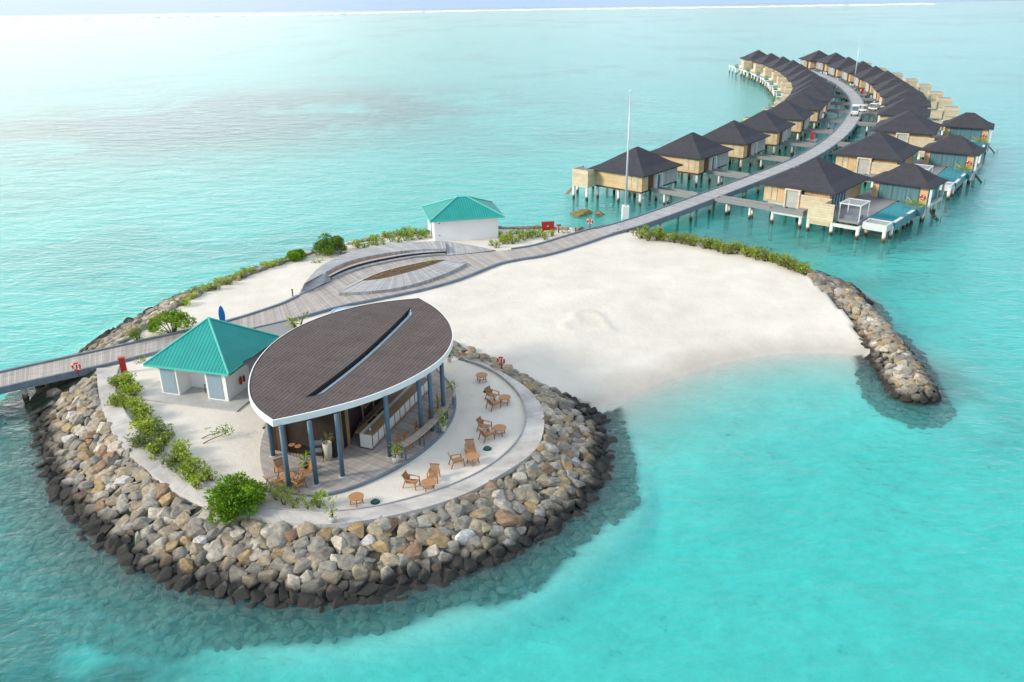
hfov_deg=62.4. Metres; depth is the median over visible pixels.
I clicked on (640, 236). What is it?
bank shrub
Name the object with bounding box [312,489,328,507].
beach shrub
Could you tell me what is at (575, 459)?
boulder
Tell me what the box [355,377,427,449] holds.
bar counter
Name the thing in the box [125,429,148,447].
beach shrub
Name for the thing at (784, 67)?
stilt villa
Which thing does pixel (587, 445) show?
boulder
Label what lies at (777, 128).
stilt villa
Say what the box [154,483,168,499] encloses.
boulder
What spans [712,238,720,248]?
beach shrub
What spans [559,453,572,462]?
boulder
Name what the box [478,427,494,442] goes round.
lounge chair
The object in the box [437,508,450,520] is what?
boulder
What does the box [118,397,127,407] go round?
beach shrub
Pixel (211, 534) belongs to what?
boulder
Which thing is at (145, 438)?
beach shrub
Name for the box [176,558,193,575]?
boulder
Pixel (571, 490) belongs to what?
boulder
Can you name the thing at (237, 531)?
boulder
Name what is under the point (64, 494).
boulder
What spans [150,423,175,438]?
beach shrub
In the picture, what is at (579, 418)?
boulder
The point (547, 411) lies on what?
boulder
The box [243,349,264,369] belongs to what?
link canopy
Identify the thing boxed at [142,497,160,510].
boulder
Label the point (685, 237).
bank shrub
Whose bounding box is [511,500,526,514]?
boulder
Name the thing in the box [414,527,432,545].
boulder
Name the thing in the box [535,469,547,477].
boulder
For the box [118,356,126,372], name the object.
hose cabinet
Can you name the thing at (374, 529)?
boulder
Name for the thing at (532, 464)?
boulder
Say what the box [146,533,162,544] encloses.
boulder
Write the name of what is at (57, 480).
boulder
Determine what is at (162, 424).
beach shrub
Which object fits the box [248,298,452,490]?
bar pavilion
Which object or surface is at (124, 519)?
boulder
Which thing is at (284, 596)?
boulder
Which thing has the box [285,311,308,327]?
seedling
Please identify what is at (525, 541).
boulder
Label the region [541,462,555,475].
boulder
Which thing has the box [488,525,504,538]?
boulder
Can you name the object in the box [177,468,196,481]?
beach shrub
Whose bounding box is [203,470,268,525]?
round bush
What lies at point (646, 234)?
bank shrub
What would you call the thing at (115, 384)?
beach shrub
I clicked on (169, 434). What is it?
beach shrub
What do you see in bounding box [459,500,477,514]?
boulder
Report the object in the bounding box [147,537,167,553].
boulder
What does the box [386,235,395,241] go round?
beach shrub
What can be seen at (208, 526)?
boulder
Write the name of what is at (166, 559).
boulder
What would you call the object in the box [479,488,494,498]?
boulder
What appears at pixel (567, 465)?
boulder
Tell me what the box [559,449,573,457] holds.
boulder
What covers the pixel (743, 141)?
stilt villa
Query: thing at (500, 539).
boulder
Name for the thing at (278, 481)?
lounge chair
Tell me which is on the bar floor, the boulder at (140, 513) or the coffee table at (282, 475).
the coffee table at (282, 475)
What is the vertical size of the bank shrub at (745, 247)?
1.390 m
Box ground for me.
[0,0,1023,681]
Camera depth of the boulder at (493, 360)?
68.81 m
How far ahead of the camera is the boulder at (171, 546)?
47.72 m
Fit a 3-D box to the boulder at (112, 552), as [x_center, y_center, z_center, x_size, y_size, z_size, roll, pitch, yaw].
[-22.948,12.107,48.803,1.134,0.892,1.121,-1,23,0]
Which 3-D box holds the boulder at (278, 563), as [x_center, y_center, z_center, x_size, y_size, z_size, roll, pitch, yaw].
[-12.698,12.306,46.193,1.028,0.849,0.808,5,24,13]
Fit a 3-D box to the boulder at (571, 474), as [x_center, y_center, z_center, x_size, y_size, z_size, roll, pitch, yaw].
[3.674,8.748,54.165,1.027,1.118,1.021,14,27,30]
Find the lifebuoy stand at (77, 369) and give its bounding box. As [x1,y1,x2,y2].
[71,362,80,376]
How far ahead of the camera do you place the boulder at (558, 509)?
51.18 m
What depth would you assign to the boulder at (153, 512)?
49.87 m
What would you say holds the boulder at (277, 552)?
on the ground
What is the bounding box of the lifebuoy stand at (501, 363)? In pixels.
[497,356,504,368]
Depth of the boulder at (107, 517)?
50.62 m
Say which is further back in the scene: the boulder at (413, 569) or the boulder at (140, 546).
the boulder at (140, 546)
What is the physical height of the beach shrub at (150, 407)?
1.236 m
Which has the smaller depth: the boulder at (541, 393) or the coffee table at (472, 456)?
the coffee table at (472, 456)
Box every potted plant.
[298,451,310,468]
[320,431,333,460]
[322,495,337,522]
[388,441,402,463]
[435,409,449,431]
[446,379,455,398]
[447,347,454,361]
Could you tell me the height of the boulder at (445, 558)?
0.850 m
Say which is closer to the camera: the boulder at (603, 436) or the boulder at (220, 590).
the boulder at (220, 590)
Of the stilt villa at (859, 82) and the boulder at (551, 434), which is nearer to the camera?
the boulder at (551, 434)
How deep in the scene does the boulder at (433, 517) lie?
48.44 m
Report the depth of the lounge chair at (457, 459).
53.15 m
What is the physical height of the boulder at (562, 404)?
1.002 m
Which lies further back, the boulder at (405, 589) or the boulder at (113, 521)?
the boulder at (113, 521)
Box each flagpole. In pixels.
[621,90,630,220]
[852,37,860,88]
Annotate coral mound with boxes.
[570,209,604,218]
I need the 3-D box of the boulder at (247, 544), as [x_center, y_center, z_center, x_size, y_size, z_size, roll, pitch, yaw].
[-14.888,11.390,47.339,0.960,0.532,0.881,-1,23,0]
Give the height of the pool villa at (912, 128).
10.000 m
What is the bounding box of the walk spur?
[255,320,293,336]
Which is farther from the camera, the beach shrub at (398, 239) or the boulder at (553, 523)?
the beach shrub at (398, 239)
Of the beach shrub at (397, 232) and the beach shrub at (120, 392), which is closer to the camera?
the beach shrub at (120, 392)
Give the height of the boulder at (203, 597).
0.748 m
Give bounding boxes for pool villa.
[714,157,947,258]
[793,131,986,212]
[837,110,997,177]
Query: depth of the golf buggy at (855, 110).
181.72 m
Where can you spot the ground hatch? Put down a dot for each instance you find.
(337, 309)
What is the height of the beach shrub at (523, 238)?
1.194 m
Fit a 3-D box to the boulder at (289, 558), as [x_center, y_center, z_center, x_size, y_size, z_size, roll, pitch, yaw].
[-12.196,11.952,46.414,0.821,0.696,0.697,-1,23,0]
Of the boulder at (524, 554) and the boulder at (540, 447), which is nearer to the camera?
the boulder at (524, 554)
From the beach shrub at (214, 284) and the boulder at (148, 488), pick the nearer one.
the boulder at (148, 488)
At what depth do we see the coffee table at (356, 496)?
49.29 m
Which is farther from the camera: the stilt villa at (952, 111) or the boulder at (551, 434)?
the stilt villa at (952, 111)
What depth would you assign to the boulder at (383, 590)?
44.99 m
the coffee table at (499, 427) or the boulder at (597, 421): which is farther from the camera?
the boulder at (597, 421)
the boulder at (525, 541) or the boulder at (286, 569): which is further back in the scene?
the boulder at (525, 541)
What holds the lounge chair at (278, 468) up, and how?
on the bar floor
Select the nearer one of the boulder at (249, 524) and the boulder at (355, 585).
the boulder at (355, 585)
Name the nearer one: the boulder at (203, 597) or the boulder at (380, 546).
the boulder at (203, 597)
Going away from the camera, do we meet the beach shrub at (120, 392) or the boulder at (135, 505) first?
the boulder at (135, 505)
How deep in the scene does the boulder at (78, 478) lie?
54.37 m
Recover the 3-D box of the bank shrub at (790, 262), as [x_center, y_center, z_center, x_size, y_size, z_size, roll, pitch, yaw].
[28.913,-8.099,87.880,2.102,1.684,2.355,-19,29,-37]
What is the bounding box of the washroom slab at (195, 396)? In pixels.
[134,380,249,411]
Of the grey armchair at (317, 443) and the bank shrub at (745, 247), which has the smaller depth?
the grey armchair at (317, 443)
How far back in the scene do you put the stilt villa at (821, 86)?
200.36 m
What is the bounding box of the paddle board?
[218,305,224,320]
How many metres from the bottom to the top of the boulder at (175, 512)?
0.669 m
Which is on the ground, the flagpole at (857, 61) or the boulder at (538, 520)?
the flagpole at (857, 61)
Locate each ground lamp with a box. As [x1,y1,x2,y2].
[371,499,379,504]
[483,446,491,450]
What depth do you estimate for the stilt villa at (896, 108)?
167.54 m
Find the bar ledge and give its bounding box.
[397,390,453,459]
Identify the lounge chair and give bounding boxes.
[263,475,282,492]
[273,457,283,478]
[290,474,307,492]
[297,460,311,476]
[401,470,420,490]
[426,463,440,483]
[447,452,464,468]
[464,438,475,453]
[476,416,492,430]
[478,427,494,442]
[484,385,499,399]
[485,397,500,411]
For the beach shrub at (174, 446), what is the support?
on the ground
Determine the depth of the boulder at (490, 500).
50.36 m
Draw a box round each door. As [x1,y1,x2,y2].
[159,368,177,393]
[206,374,223,398]
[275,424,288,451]
[648,175,653,189]
[704,158,708,171]
[747,144,750,155]
[785,190,797,207]
[831,191,845,205]
[857,159,869,173]
[878,183,919,201]
[897,134,906,141]
[928,152,966,167]
[949,127,982,140]
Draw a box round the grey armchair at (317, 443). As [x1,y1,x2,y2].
[314,440,323,461]
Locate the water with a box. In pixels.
[0,0,1023,666]
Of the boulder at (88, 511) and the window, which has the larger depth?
the window
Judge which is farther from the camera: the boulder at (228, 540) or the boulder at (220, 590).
the boulder at (228, 540)
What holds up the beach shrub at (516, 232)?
on the ground
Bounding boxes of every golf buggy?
[851,104,859,115]
[859,104,866,111]
[868,103,878,110]
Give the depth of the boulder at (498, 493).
50.68 m
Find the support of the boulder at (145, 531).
on the ground
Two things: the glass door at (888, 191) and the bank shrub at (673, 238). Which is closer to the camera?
the bank shrub at (673, 238)
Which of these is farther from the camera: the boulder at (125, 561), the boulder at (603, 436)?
the boulder at (603, 436)
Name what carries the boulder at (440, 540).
on the ground
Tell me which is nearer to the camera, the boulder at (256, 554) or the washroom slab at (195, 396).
the boulder at (256, 554)
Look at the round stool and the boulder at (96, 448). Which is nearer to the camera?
the round stool
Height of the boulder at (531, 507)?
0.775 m
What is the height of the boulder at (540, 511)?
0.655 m
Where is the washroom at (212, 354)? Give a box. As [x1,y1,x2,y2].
[143,317,278,400]
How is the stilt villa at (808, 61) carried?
in the water
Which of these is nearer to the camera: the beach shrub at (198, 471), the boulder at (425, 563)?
the boulder at (425, 563)
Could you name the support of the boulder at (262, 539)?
on the ground
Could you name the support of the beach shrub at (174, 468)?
on the ground
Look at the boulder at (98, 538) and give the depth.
49.58 m
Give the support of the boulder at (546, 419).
on the ground
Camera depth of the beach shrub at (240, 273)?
87.47 m
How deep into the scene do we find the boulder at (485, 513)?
49.33 m
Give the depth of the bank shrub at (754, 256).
91.33 m
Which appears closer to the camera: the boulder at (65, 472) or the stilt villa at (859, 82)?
the boulder at (65, 472)
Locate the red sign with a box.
[542,221,553,234]
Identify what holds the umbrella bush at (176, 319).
on the ground
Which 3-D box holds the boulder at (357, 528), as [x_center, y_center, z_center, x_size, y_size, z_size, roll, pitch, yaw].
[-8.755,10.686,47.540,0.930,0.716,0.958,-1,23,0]
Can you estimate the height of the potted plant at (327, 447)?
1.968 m
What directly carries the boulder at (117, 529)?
on the ground
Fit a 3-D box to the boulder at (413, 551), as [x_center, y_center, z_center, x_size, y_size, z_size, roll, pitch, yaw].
[-5.527,11.795,46.946,1.125,0.945,1.176,-1,23,0]
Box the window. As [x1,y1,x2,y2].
[927,187,938,202]
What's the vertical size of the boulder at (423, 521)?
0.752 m
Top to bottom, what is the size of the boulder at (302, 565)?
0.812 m
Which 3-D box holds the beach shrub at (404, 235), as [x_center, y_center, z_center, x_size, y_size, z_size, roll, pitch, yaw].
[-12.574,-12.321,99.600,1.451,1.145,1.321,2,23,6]
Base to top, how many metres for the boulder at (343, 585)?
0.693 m
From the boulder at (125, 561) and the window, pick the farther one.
the window
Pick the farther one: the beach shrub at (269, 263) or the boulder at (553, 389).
the beach shrub at (269, 263)
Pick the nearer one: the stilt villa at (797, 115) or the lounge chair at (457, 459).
the lounge chair at (457, 459)
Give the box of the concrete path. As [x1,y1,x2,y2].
[96,359,544,527]
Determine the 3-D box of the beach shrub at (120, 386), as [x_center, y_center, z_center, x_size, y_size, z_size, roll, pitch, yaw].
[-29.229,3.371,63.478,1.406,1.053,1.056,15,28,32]
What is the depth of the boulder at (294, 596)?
44.42 m
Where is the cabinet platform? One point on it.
(811, 140)
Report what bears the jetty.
in the water
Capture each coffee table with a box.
[280,471,294,482]
[348,492,363,507]
[421,478,435,491]
[466,452,479,465]
[476,372,486,382]
[493,424,505,436]
[498,394,510,405]
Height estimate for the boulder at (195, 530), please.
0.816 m
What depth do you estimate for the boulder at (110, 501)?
51.79 m
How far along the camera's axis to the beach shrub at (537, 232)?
100.18 m
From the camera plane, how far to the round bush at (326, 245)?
94.31 m
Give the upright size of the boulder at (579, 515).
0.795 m
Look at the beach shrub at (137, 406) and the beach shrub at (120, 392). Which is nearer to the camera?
the beach shrub at (137, 406)
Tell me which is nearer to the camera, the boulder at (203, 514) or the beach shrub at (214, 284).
the boulder at (203, 514)
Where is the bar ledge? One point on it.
(426, 427)
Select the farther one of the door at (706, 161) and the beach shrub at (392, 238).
the door at (706, 161)
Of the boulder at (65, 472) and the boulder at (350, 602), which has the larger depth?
the boulder at (65, 472)
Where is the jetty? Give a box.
[595,69,863,234]
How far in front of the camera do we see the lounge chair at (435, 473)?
51.87 m
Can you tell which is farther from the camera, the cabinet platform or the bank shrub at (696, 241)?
the cabinet platform
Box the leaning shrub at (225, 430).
[202,422,233,443]
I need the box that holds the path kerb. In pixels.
[114,360,525,511]
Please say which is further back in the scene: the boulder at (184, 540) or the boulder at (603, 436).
the boulder at (603, 436)
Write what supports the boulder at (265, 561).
on the ground
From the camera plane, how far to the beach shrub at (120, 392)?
62.02 m
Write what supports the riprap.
on the ground
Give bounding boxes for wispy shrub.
[264,478,285,499]
[270,482,295,504]
[281,490,301,508]
[297,493,318,510]
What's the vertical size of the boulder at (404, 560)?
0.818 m
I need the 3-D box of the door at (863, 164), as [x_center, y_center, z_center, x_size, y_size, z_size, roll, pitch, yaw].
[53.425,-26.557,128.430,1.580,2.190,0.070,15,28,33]
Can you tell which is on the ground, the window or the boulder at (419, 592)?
the boulder at (419, 592)
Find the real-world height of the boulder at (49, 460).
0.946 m
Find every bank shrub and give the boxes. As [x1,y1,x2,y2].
[632,229,649,238]
[639,229,656,240]
[663,230,683,241]
[668,234,680,242]
[673,231,684,243]
[677,232,694,243]
[684,233,698,245]
[687,237,698,245]
[693,235,715,248]
[713,241,724,251]
[720,242,741,253]
[735,243,756,254]
[740,247,755,256]
[749,243,772,257]
[749,250,763,259]
[753,248,778,260]
[772,252,788,266]
[776,256,797,267]
[779,254,796,269]
[785,259,809,271]
[796,262,814,274]
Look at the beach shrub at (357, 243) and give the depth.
96.93 m
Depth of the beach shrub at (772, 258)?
89.86 m
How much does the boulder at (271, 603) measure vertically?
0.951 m
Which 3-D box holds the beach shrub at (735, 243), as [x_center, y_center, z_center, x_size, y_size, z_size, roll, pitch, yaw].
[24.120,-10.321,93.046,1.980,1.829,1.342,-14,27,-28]
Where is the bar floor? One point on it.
(361, 465)
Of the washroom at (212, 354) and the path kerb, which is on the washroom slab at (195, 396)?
the washroom at (212, 354)
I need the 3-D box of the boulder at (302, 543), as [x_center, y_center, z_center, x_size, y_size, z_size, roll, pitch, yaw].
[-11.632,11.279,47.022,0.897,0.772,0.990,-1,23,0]
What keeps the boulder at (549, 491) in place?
on the ground
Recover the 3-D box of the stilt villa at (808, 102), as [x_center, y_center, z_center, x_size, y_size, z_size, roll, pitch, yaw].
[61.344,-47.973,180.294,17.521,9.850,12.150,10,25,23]
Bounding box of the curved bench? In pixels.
[299,241,495,294]
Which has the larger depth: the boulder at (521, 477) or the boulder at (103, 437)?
the boulder at (103, 437)
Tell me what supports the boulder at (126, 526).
on the ground
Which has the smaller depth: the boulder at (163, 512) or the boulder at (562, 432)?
the boulder at (163, 512)
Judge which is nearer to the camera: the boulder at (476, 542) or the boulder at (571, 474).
the boulder at (476, 542)
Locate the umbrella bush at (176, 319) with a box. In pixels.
[147,309,196,334]
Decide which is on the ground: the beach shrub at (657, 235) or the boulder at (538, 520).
the beach shrub at (657, 235)
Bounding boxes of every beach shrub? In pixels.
[106,393,125,405]
[107,370,129,386]
[107,374,122,385]
[108,393,127,406]
[115,388,125,400]
[116,371,136,384]
[117,378,128,388]
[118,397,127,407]
[119,383,136,394]
[123,382,144,397]
[124,395,141,407]
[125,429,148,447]
[126,396,144,407]
[128,414,148,431]
[129,402,148,414]
[130,402,154,416]
[132,415,141,425]
[135,432,156,445]
[136,403,151,419]
[137,414,154,431]
[139,431,162,449]
[140,417,156,430]
[141,416,166,434]
[142,423,157,435]
[142,437,163,460]
[146,436,169,453]
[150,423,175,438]
[158,431,174,445]
[159,452,179,467]
[167,442,186,454]
[167,456,189,472]
[168,448,186,463]
[170,438,191,455]
[173,464,193,478]
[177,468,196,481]
[178,297,190,306]
[178,446,192,465]
[178,455,208,472]
[188,291,196,298]
[188,469,210,481]
[189,473,204,489]
[199,283,212,290]
[201,465,220,480]
[208,281,220,289]
[220,275,231,284]
[236,269,244,276]
[243,268,254,273]
[263,261,275,267]
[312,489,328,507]
[351,238,362,247]
[359,241,371,247]
[368,235,377,244]
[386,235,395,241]
[393,229,404,235]
[394,235,401,242]
[399,232,410,240]
[405,226,417,234]
[416,232,424,238]
[498,237,508,243]
[506,228,514,239]
[507,235,518,243]
[514,229,526,235]
[518,230,526,239]
[524,229,531,238]
[532,228,544,236]
[541,231,549,239]
[631,224,650,235]
[652,229,666,240]
[653,225,663,238]
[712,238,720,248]
[720,242,728,253]
[726,239,738,253]
[728,242,746,253]
[769,252,777,262]
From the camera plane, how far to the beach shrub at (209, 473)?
51.91 m
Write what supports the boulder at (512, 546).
on the ground
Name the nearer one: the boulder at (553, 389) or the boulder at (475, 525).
the boulder at (475, 525)
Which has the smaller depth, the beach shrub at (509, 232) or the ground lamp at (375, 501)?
the ground lamp at (375, 501)
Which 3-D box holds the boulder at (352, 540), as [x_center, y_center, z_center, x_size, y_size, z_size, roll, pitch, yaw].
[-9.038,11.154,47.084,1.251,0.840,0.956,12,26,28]
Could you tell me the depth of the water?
301.41 m
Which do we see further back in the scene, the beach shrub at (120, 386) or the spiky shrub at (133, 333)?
the spiky shrub at (133, 333)
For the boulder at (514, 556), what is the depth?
47.73 m
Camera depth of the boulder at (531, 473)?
52.73 m
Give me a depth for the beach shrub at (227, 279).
85.61 m
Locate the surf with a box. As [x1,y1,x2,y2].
[0,3,930,18]
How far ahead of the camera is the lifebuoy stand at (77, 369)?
65.81 m
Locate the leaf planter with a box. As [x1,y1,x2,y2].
[339,259,465,295]
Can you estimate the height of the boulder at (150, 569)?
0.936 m
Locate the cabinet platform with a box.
[805,138,818,147]
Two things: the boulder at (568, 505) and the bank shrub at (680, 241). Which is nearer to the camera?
the boulder at (568, 505)
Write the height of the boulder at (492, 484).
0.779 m
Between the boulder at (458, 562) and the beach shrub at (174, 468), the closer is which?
the boulder at (458, 562)
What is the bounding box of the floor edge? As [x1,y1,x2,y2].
[314,368,455,497]
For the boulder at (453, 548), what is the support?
on the ground
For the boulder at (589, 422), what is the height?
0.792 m
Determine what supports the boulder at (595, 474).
on the ground
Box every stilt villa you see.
[564,146,697,216]
[631,132,749,196]
[677,120,789,179]
[716,110,815,165]
[729,50,766,80]
[740,53,778,85]
[740,100,832,153]
[750,56,789,88]
[759,60,826,93]
[763,92,842,140]
[766,64,835,99]
[768,84,847,130]
[771,68,842,103]
[774,79,849,118]
[776,73,847,113]
[798,50,827,74]
[813,52,871,83]
[826,57,886,86]
[840,61,902,90]
[847,66,917,102]
[856,70,931,107]
[857,97,953,136]
[862,77,943,119]
[862,89,959,134]
[864,82,952,121]
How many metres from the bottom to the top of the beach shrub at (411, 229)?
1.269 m
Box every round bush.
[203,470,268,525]
[288,249,307,261]
[311,232,347,255]
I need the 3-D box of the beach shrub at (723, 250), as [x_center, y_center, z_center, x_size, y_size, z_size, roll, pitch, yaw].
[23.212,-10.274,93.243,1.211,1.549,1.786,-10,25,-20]
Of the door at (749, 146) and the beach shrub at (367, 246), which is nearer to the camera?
the beach shrub at (367, 246)
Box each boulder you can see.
[36,469,50,481]
[45,457,56,465]
[48,476,64,485]
[48,486,61,498]
[57,460,75,472]
[59,487,72,499]
[60,467,74,476]
[60,477,74,489]
[60,505,75,517]
[63,497,74,506]
[64,469,79,478]
[64,515,79,529]
[70,473,84,484]
[78,516,89,524]
[80,449,94,460]
[81,522,96,532]
[82,504,94,516]
[91,491,109,503]
[92,460,105,472]
[92,532,104,543]
[93,443,103,453]
[97,433,110,444]
[100,510,119,523]
[103,451,116,459]
[103,465,117,476]
[104,435,117,446]
[104,456,118,468]
[104,533,120,550]
[105,496,116,507]
[105,539,123,557]
[106,525,122,539]
[107,440,122,452]
[111,518,119,525]
[112,486,122,496]
[115,514,130,526]
[116,493,128,504]
[117,467,134,477]
[117,544,131,557]
[118,552,133,569]
[121,483,136,493]
[121,521,130,530]
[122,448,131,457]
[129,499,142,511]
[130,509,146,522]
[130,517,148,529]
[131,490,142,500]
[132,538,147,556]
[135,531,141,544]
[136,554,154,570]
[140,476,152,489]
[140,523,153,539]
[142,483,157,495]
[142,490,156,502]
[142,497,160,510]
[144,562,160,574]
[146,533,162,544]
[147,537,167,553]
[148,507,162,520]
[151,545,167,562]
[153,518,164,532]
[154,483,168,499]
[155,566,173,585]
[156,506,169,519]
[158,492,174,506]
[158,522,176,536]
[159,553,173,568]
[163,575,182,587]
[165,540,178,553]
[169,531,184,540]
[170,497,185,512]
[170,507,182,518]
[173,546,189,562]
[174,574,193,596]
[175,511,190,528]
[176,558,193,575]
[178,503,195,510]
[179,536,191,545]
[184,516,204,530]
[187,524,206,539]
[190,543,203,555]
[191,508,203,518]
[193,535,207,544]
[193,565,205,580]
[195,550,207,564]
[195,580,207,591]
[196,589,214,605]
[197,508,212,520]
[204,521,217,532]
[206,528,221,541]
[206,548,224,562]
[206,572,220,589]
[207,538,223,551]
[214,581,228,598]
[216,518,233,533]
[219,556,236,571]
[222,534,237,546]
[227,542,245,560]
[229,565,248,584]
[230,525,245,536]
[231,585,251,604]
[237,549,252,565]
[238,537,253,548]
[242,574,259,589]
[244,519,259,530]
[246,561,263,574]
[249,522,265,538]
[250,547,263,561]
[250,589,265,603]
[256,555,271,567]
[257,534,267,548]
[258,569,278,585]
[260,523,274,537]
[263,593,279,612]
[264,581,278,597]
[266,532,286,549]
[269,556,285,571]
[271,548,284,560]
[273,520,290,535]
[279,563,295,581]
[279,585,289,602]
[282,551,295,563]
[284,528,297,541]
[285,574,300,591]
[289,589,299,606]
[293,556,311,573]
[294,536,309,550]
[296,521,315,538]
[297,592,316,609]
[300,569,313,583]
[300,578,324,594]
[307,536,325,553]
[307,554,322,569]
[315,546,334,560]
[316,527,333,541]
[316,585,327,599]
[318,560,336,573]
[321,568,343,584]
[326,584,342,602]
[328,596,345,614]
[330,535,345,553]
[336,554,355,570]
[338,580,348,591]
[341,531,359,549]
[344,597,359,612]
[348,522,363,537]
[348,578,363,593]
[351,564,368,583]
[354,553,366,563]
[357,582,377,596]
[360,534,375,546]
[363,561,372,571]
[365,522,383,536]
[366,594,383,610]
[371,540,388,551]
[374,515,391,530]
[374,584,393,597]
[379,552,399,567]
[380,565,396,585]
[384,587,403,597]
[385,518,397,532]
[389,537,405,554]
[395,583,411,596]
[396,553,411,568]
[397,521,414,538]
[403,542,422,560]
[407,561,420,579]
[411,585,428,601]
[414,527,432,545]
[417,514,431,528]
[418,568,429,583]
[419,558,430,574]
[422,544,439,558]
[424,512,438,525]
[426,572,442,587]
[427,533,450,547]
[431,563,441,574]
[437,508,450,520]
[437,551,454,565]
[438,526,457,537]
[441,568,455,582]
[444,540,460,555]
[445,503,463,522]
[452,556,464,570]
[453,515,471,530]
[455,529,474,545]
[457,492,477,503]
[457,569,473,585]
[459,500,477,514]
[460,544,475,554]
[464,557,477,572]
[466,536,483,548]
[469,518,481,533]
[471,548,486,562]
[473,497,488,507]
[474,506,492,521]
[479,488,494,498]
[479,556,494,570]
[481,521,492,534]
[481,536,496,552]
[483,480,498,489]
[487,498,493,506]
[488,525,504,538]
[488,544,505,557]
[490,357,500,365]
[490,505,500,516]
[492,489,505,498]
[493,498,511,509]
[494,509,517,526]
[496,535,509,549]
[502,539,521,553]
[503,479,516,490]
[504,489,515,501]
[504,527,520,544]
[505,551,519,562]
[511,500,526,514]
[512,471,526,483]
[513,488,526,500]
[513,514,524,527]
[517,549,530,560]
[518,484,532,490]
[519,535,533,548]
[521,547,536,559]
[522,511,532,522]
[523,501,539,513]
[524,460,536,469]
[524,488,539,504]
[525,526,538,539]
[526,468,536,480]
[530,451,544,463]
[532,515,545,524]
[533,388,544,393]
[535,395,543,403]
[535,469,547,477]
[535,504,545,517]
[536,443,545,451]
[536,474,548,486]
[539,391,552,397]
[539,499,554,509]
[540,441,558,453]
[540,449,554,461]
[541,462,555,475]
[542,396,556,405]
[542,406,555,415]
[542,416,550,424]
[544,424,556,433]
[544,487,556,496]
[545,429,557,439]
[546,476,560,486]
[546,515,561,531]
[549,387,559,391]
[549,417,563,426]
[549,462,561,470]
[549,494,563,505]
[553,503,565,516]
[554,408,565,415]
[554,487,568,499]
[556,441,569,448]
[557,437,568,443]
[557,469,566,476]
[557,477,570,487]
[558,400,568,408]
[558,428,569,436]
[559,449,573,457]
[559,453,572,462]
[561,414,570,422]
[561,460,573,470]
[562,499,574,512]
[563,420,572,427]
[565,484,575,496]
[566,469,577,481]
[571,442,583,449]
[571,457,580,464]
[571,479,586,488]
[572,510,585,522]
[573,498,587,509]
[575,415,583,421]
[576,487,584,498]
[578,474,592,483]
[579,452,596,463]
[580,461,593,470]
[582,442,593,448]
[583,457,593,465]
[584,419,596,426]
[585,484,593,494]
[585,493,599,506]
[589,477,605,490]
[591,469,600,479]
[592,417,603,424]
[593,461,606,473]
[595,432,607,440]
[596,414,606,419]
[597,456,609,464]
[600,472,613,485]
[602,442,612,449]
[606,464,616,470]
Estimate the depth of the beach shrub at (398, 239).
98.71 m
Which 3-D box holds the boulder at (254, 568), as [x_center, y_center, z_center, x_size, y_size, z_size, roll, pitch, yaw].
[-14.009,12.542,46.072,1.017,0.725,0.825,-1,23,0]
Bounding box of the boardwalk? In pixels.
[0,224,614,402]
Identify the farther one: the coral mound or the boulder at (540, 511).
the coral mound
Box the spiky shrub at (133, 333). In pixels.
[122,324,146,341]
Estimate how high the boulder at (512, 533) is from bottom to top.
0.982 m
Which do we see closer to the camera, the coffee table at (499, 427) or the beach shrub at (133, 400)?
the coffee table at (499, 427)
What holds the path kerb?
on the concrete path
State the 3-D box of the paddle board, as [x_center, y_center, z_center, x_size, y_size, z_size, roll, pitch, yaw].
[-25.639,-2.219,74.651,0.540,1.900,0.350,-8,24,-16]
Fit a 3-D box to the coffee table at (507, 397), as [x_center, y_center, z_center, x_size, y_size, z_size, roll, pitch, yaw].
[-0.521,4.282,60.941,0.900,0.556,0.900,4,24,10]
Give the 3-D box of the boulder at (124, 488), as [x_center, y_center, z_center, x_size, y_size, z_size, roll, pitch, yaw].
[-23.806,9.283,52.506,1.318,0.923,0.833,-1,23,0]
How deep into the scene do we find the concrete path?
52.12 m
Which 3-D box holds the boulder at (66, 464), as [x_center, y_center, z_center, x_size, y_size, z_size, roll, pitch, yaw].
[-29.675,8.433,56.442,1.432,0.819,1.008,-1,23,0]
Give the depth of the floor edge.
53.09 m
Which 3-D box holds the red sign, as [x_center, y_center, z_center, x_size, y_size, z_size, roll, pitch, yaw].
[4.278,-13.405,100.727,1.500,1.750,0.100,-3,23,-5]
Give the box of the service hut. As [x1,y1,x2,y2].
[421,196,504,241]
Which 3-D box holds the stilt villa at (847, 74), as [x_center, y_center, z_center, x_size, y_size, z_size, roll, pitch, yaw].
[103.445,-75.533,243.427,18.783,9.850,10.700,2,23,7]
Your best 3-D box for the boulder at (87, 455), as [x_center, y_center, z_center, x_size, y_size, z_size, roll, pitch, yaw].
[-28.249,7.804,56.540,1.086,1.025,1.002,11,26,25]
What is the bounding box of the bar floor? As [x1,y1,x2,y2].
[260,369,453,496]
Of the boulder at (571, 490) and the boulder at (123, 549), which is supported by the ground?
the boulder at (123, 549)
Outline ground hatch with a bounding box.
[328,306,354,313]
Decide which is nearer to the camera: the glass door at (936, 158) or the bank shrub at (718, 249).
the bank shrub at (718, 249)
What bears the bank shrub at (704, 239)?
on the ground
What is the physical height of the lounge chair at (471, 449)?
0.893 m
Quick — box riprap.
[0,225,956,656]
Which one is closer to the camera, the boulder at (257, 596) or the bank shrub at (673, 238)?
the boulder at (257, 596)
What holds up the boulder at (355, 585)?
on the ground
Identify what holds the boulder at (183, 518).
on the ground
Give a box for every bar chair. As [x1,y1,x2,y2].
[396,434,406,452]
[402,430,412,448]
[414,421,422,438]
[436,393,440,408]
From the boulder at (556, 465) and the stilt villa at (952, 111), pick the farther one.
the stilt villa at (952, 111)
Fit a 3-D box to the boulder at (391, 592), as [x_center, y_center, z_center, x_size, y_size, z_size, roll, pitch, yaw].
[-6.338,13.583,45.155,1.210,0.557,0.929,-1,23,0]
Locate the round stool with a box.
[295,444,302,457]

